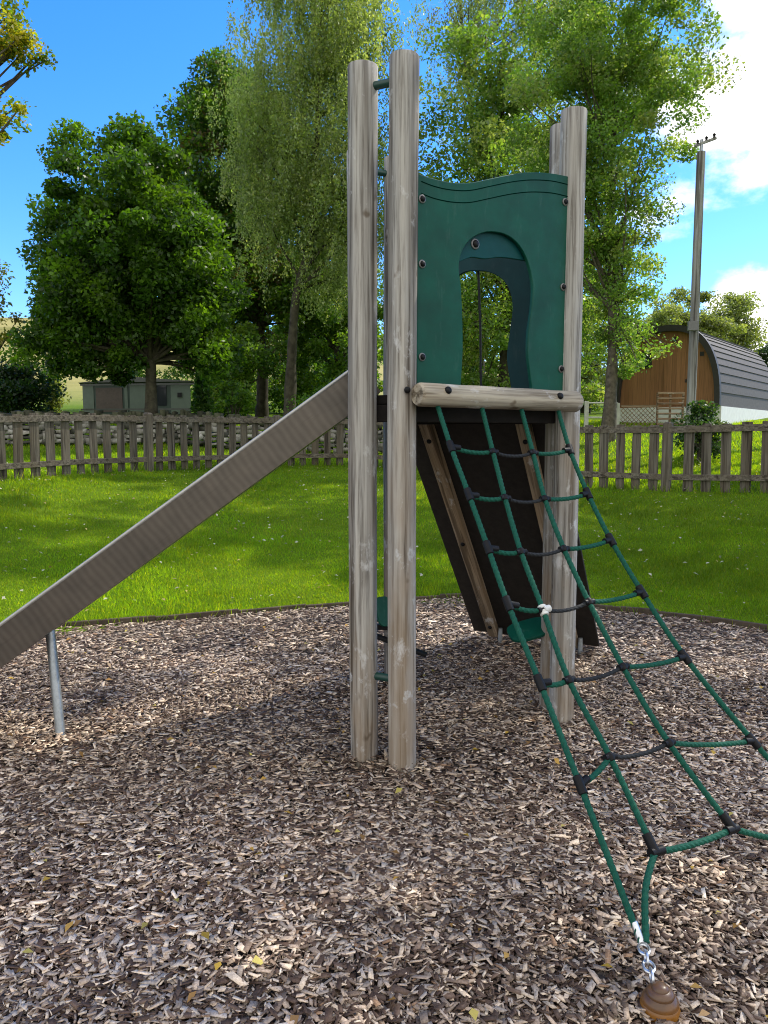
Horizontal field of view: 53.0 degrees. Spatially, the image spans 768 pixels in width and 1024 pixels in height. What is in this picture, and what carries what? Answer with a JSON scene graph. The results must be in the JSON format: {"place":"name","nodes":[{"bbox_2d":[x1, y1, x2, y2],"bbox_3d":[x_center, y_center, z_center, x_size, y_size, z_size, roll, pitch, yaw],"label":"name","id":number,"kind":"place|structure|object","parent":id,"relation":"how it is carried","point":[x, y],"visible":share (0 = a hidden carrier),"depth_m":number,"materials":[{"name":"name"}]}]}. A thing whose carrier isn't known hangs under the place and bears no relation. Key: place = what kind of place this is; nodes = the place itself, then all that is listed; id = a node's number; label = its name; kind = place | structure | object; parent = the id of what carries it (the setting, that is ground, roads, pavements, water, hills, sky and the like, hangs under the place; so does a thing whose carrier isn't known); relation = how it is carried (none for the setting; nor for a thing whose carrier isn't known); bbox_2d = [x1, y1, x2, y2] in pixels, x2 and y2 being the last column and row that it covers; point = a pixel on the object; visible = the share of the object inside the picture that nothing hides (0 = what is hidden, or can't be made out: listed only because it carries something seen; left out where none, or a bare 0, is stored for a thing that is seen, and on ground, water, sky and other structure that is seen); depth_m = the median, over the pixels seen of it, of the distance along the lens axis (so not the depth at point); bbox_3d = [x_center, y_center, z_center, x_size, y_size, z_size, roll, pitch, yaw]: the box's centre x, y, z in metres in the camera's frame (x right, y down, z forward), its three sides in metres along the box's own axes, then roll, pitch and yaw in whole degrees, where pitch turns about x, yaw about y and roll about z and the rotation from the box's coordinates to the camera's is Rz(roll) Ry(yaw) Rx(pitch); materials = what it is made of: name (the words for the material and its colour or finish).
{"place":"outdoors","nodes":[
{"label":"outdoors","id":0,"kind":"place"},
{"bbox_2d":[0,317,767,635],"bbox_3d":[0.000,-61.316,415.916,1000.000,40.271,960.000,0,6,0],"label":"ground","id":1,"kind":"structure","parent":0,"point":[74,390],"depth_m":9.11,"materials":[{"name":"green plant"}]},
{"bbox_2d":[0,259,27,355],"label":"plum tree","id":2,"kind":"object","parent":1,"relation":"on","point":[4,334],"visible":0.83,"depth_m":25.75,"materials":[{"name":"green plant"}]},
{"bbox_2d":[0,0,57,145],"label":"beech tree","id":3,"kind":"object","parent":1,"relation":"on","point":[15,39],"visible":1,"depth_m":10.45,"materials":[{"name":"green plant"}]},
{"bbox_2d":[0,357,66,413],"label":"laurel bush","id":4,"kind":"object","parent":1,"relation":"on","point":[21,389],"visible":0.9,"depth_m":20.45,"materials":[{"name":"green plant"}]},
{"bbox_2d":[43,370,71,412],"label":"privet bush","id":5,"kind":"object","parent":1,"relation":"on","point":[54,404],"visible":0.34,"depth_m":22.75,"materials":[{"name":"green plant"}]},
{"bbox_2d":[0,110,257,443],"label":"maple tree","id":6,"kind":"object","parent":1,"relation":"on","point":[128,243],"visible":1,"depth_m":16.59,"materials":[{"name":"green plant"}]},
{"bbox_2d":[79,377,194,413],"bbox_3d":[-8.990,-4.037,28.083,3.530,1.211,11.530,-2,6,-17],"label":"static caravan","id":7,"kind":"object","parent":1,"relation":"on","point":[106,396],"visible":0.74,"depth_m":24.42,"materials":[{"name":"green metal"}]},
{"bbox_2d":[96,388,122,411],"bbox_3d":[-8.782,-3.584,24.605,0.920,0.767,0.016,1,6,9],"label":"window","id":8,"kind":"structure","parent":7,"relation":"in","point":[106,398],"depth_m":24.60,"materials":[{"name":"grey glass"}]},
{"bbox_2d":[129,385,144,411],"bbox_3d":[-7.793,-3.568,24.441,0.592,0.915,0.016,1,6,9],"label":"door","id":9,"kind":"structure","parent":7,"relation":"in","point":[137,392],"depth_m":24.43,"materials":[{"name":"wood"}]},
{"bbox_2d":[156,385,166,405],"bbox_3d":[-7.073,-3.676,24.309,0.446,0.631,0.016,1,6,9],"label":"window","id":10,"kind":"structure","parent":7,"relation":"in","point":[161,389],"depth_m":24.29,"materials":[{"name":"grey glass"}]},
{"bbox_2d":[81,366,194,400],"bbox_3d":[-10.815,-6.077,36.627,6.819,2.792,4.911,0,6,0],"label":"hedge bush","id":11,"kind":"object","parent":1,"relation":"on","point":[173,373],"visible":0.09,"depth_m":36.74,"materials":[{"name":"green plant"}]},
{"bbox_2d":[0,409,382,452],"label":"stone wall","id":12,"kind":"structure","parent":1,"relation":"on","point":[57,433],"depth_m":17.57,"materials":[{"name":"grey stone"}]},
{"bbox_2d":[189,360,216,432],"bbox_3d":[-4.676,-3.020,19.811,0.829,2.181,0.819,0,6,0],"label":"cypress tree","id":13,"kind":"object","parent":1,"relation":"on","point":[202,401],"visible":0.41,"depth_m":19.66,"materials":[{"name":"green plant"}]},
{"bbox_2d":[212,379,256,414],"bbox_3d":[-4.172,-2.748,20.862,1.368,1.679,1.222,4,7,32],"label":"holly bush","id":14,"kind":"object","parent":1,"relation":"on","point":[240,398],"visible":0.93,"depth_m":20.70,"materials":[{"name":"green plant"}]},
{"bbox_2d":[191,369,279,411],"bbox_3d":[-6.371,-5.099,32.697,4.018,2.584,3.016,0,6,0],"label":"hedge bush","id":15,"kind":"object","parent":1,"relation":"on","point":[253,388],"visible":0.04,"depth_m":32.77,"materials":[{"name":"green plant"}]},
{"bbox_2d":[173,292,300,417],"bbox_3d":[-5.247,-5.248,26.784,4.502,4.437,3.473,2,6,19],"label":"hawthorn tree","id":16,"kind":"object","parent":1,"relation":"on","point":[257,355],"visible":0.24,"depth_m":26.08,"materials":[{"name":"green plant"}]},
{"bbox_2d":[152,45,326,416],"bbox_3d":[-5.199,-10.479,29.195,7.289,13.956,6.562,0,6,0],"label":"sycamore tree","id":17,"kind":"object","parent":1,"relation":"on","point":[192,133],"visible":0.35,"depth_m":27.54,"materials":[{"name":"green plant"}]},
{"bbox_2d":[268,357,324,412],"bbox_3d":[-3.718,-5.458,33.587,3.463,2.686,3.371,0,6,0],"label":"hedge bush","id":18,"kind":"object","parent":1,"relation":"on","point":[279,402],"visible":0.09,"depth_m":33.02,"materials":[{"name":"green plant"}]},
{"bbox_2d":[216,127,381,385],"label":"larch tree","id":19,"kind":"object","parent":1,"relation":"on","point":[274,329],"visible":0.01,"depth_m":40.85,"materials":[{"name":"green plant"}]},
{"bbox_2d":[193,0,422,416],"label":"birch tree","id":20,"kind":"object","parent":1,"relation":"on","point":[275,134],"visible":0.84,"depth_m":22.11,"materials":[{"name":"green plant"}]},
{"bbox_2d":[251,318,382,403],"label":"oak tree","id":21,"kind":"object","parent":1,"relation":"on","point":[379,339],"visible":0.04,"depth_m":50.26,"materials":[{"name":"green plant"}]},
{"bbox_2d":[286,377,347,428],"bbox_3d":[-1.534,-2.670,20.620,2.184,1.947,1.365,-1,6,-9],"label":"bramble bush","id":22,"kind":"object","parent":1,"relation":"on","point":[304,398],"visible":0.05,"depth_m":20.53,"materials":[{"name":"green plant"}]},
{"bbox_2d":[260,229,383,405],"bbox_3d":[-1.901,-6.899,28.569,5.424,7.492,4.411,0,6,0],"label":"hazel tree","id":23,"kind":"object","parent":1,"relation":"on","point":[337,366],"visible":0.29,"depth_m":27.87,"materials":[{"name":"green plant"}]},
{"bbox_2d":[306,348,382,394],"bbox_3d":[-1.604,-5.482,32.748,3.264,3.287,2.801,3,6,25],"label":"hedge bush","id":24,"kind":"object","parent":1,"relation":"on","point":[324,367],"visible":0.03,"depth_m":32.51,"materials":[{"name":"green plant"}]},
{"bbox_2d":[0,413,767,492],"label":"picket fence","id":25,"kind":"object","parent":1,"relation":"on","point":[705,477],"visible":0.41,"depth_m":11.79,"materials":[{"name":"grey wood"}]},
{"bbox_2d":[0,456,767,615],"bbox_3d":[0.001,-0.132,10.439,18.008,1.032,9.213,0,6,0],"label":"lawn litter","id":26,"kind":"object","parent":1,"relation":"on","point":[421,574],"visible":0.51,"depth_m":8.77,"materials":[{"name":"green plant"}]},
{"bbox_2d":[5,419,767,490],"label":"field grass","id":27,"kind":"structure","parent":1,"relation":"on","point":[733,442],"depth_m":16.33,"materials":[{"name":"green plant"}]},
{"bbox_2d":[379,360,497,389],"bbox_3d":[3.010,-5.582,32.750,5.790,3.440,4.487,-3,6,-24],"label":"hedge bush","id":28,"kind":"object","parent":1,"relation":"on","point":[469,372],"visible":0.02,"depth_m":31.47,"materials":[{"name":"green plant"}]},
{"bbox_2d":[460,274,499,385],"bbox_3d":[3.966,-8.155,33.298,7.607,8.216,6.223,0,6,0],"label":"rowan tree","id":29,"kind":"object","parent":1,"relation":"on","point":[496,359],"visible":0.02,"depth_m":32.23,"materials":[{"name":"green plant"}]},
{"bbox_2d":[409,0,632,377],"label":"young birch","id":30,"kind":"object","parent":1,"relation":"on","point":[461,9],"visible":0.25,"depth_m":25.14,"materials":[{"name":"green plant"}]},
{"bbox_2d":[416,0,633,404],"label":"alder tree","id":31,"kind":"object","parent":1,"relation":"on","point":[492,123],"visible":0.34,"depth_m":22.45,"materials":[{"name":"green plant"}]},
{"bbox_2d":[580,360,604,410],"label":"hedge bush","id":32,"kind":"object","parent":1,"relation":"on","point":[595,409],"visible":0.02,"depth_m":35.00,"materials":[{"name":"green plant"}]},
{"bbox_2d":[584,401,619,426],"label":"metal gate","id":33,"kind":"structure","parent":1,"relation":"on","point":[586,410],"depth_m":21.30,"materials":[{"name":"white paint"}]},
{"bbox_2d":[580,274,651,412],"bbox_3d":[8.375,-7.280,32.534,5.136,6.465,4.010,0,6,0],"label":"willow tree","id":34,"kind":"object","parent":1,"relation":"on","point":[590,375],"visible":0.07,"depth_m":31.66,"materials":[{"name":"green plant"}]},
{"bbox_2d":[498,0,745,441],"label":"ash tree","id":35,"kind":"object","parent":1,"relation":"on","point":[600,72],"visible":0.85,"depth_m":17.48,"materials":[{"name":"green plant"}]},
{"bbox_2d":[620,405,655,426],"bbox_3d":[7.398,-2.767,22.427,1.007,0.686,0.074,0,6,0],"label":"trellis","id":36,"kind":"object","parent":1,"relation":"on","point":[637,406],"visible":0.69,"depth_m":22.42,"materials":[{"name":"brown wood"}]},
{"bbox_2d":[656,392,684,424],"bbox_3d":[8.562,-3.059,23.028,0.820,1.046,0.089,0,6,0],"label":"slatted crate","id":37,"kind":"object","parent":1,"relation":"on","point":[670,398],"visible":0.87,"depth_m":23.00,"materials":[{"name":"brown wood"}]},
{"bbox_2d":[625,285,748,344],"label":"poplar tree","id":38,"kind":"object","parent":1,"relation":"on","point":[710,324],"visible":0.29,"depth_m":46.17,"materials":[{"name":"green plant"}]},
{"bbox_2d":[617,325,767,423],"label":"camping pod","id":39,"kind":"object","parent":1,"relation":"on","point":[732,380],"visible":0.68,"depth_m":24.95,"materials":[{"name":"brown wood"}]},
{"bbox_2d":[636,351,651,368],"bbox_3d":[8.504,-4.968,25.164,0.500,0.556,0.075,5,7,38],"label":"window","id":40,"kind":"structure","parent":39,"relation":"in","point":[647,357],"depth_m":25.08,"materials":[{"name":"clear glass"}]},
{"bbox_2d":[663,352,687,405],"bbox_3d":[9.345,-4.245,24.556,0.820,1.668,0.090,5,7,38],"label":"door","id":41,"kind":"structure","parent":39,"relation":"in","point":[676,365],"depth_m":24.56,"materials":[{"name":"brown wood"}]},
{"bbox_2d":[670,400,728,460],"bbox_3d":[5.854,-1.456,14.294,1.034,1.316,0.982,2,6,20],"label":"rose bush","id":42,"kind":"object","parent":1,"relation":"on","point":[701,413],"visible":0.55,"depth_m":14.26,"materials":[{"name":"green plant"}]},
{"bbox_2d":[686,133,716,424],"bbox_3d":[6.693,-4.491,16.377,0.505,6.866,0.298,0,6,0],"label":"utility pole","id":43,"kind":"object","parent":1,"relation":"on","point":[693,326],"visible":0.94,"depth_m":16.29,"materials":[{"name":"grey wood"}]},
{"bbox_2d":[706,291,767,352],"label":"lime tree","id":44,"kind":"object","parent":1,"relation":"on","point":[738,306],"visible":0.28,"depth_m":48.24,"materials":[{"name":"green plant"}]},
{"bbox_2d":[755,339,767,367],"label":"spruce tree","id":45,"kind":"object","parent":1,"relation":"on","point":[764,355],"visible":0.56,"depth_m":73.86,"materials":[{"name":"green plant"}]},
{"bbox_2d":[0,596,767,1023],"bbox_3d":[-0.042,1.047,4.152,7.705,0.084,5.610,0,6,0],"label":"wood chips","id":46,"kind":"object","parent":0,"point":[142,962],"visible":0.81,"depth_m":2.80,"materials":[{"name":"brown wood"}]},
{"bbox_2d":[0,49,599,777],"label":"play tower","id":47,"kind":"structure","parent":46,"relation":"on","point":[520,235],"depth_m":3.56,"materials":[{"name":"grey wood"}]},
{"bbox_2d":[477,271,481,385],"bbox_3d":[0.515,-1.010,4.149,0.039,0.778,0.014,3,7,28],"label":"climbing rope","id":48,"kind":"object","parent":47,"relation":"hanging from","point":[480,329],"visible":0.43,"depth_m":4.15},
{"bbox_2d":[436,406,767,983],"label":"climbing net","id":49,"kind":"object","parent":47,"relation":"hanging from","point":[654,852],"visible":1,"depth_m":2.73,"materials":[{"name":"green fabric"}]},
{"bbox_2d":[8,603,767,1023],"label":"fallen leaves","id":50,"kind":"object","parent":46,"relation":"on","point":[472,1011],"visible":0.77,"depth_m":2.52,"materials":[{"name":"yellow plant"}]},
{"bbox_2d":[61,593,767,631],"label":"edging board","id":51,"kind":"object","parent":46,"relation":"on","point":[207,614],"visible":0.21,"depth_m":6.24,"materials":[{"name":"brown wood"}]},
{"bbox_2d":[640,981,680,1021],"bbox_3d":[0.715,1.265,1.994,0.102,0.090,0.102,0,6,0],"label":"ground anchor","id":52,"kind":"object","parent":46,"relation":"on","point":[658,999],"visible":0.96,"depth_m":1.97,"materials":[{"name":"brown metal"}]},
{"bbox_2d":[0,0,767,366],"label":"sky","id":53,"kind":"structure","parent":0,"point":[113,56],"materials":[{"name":"blue"}]}
]}

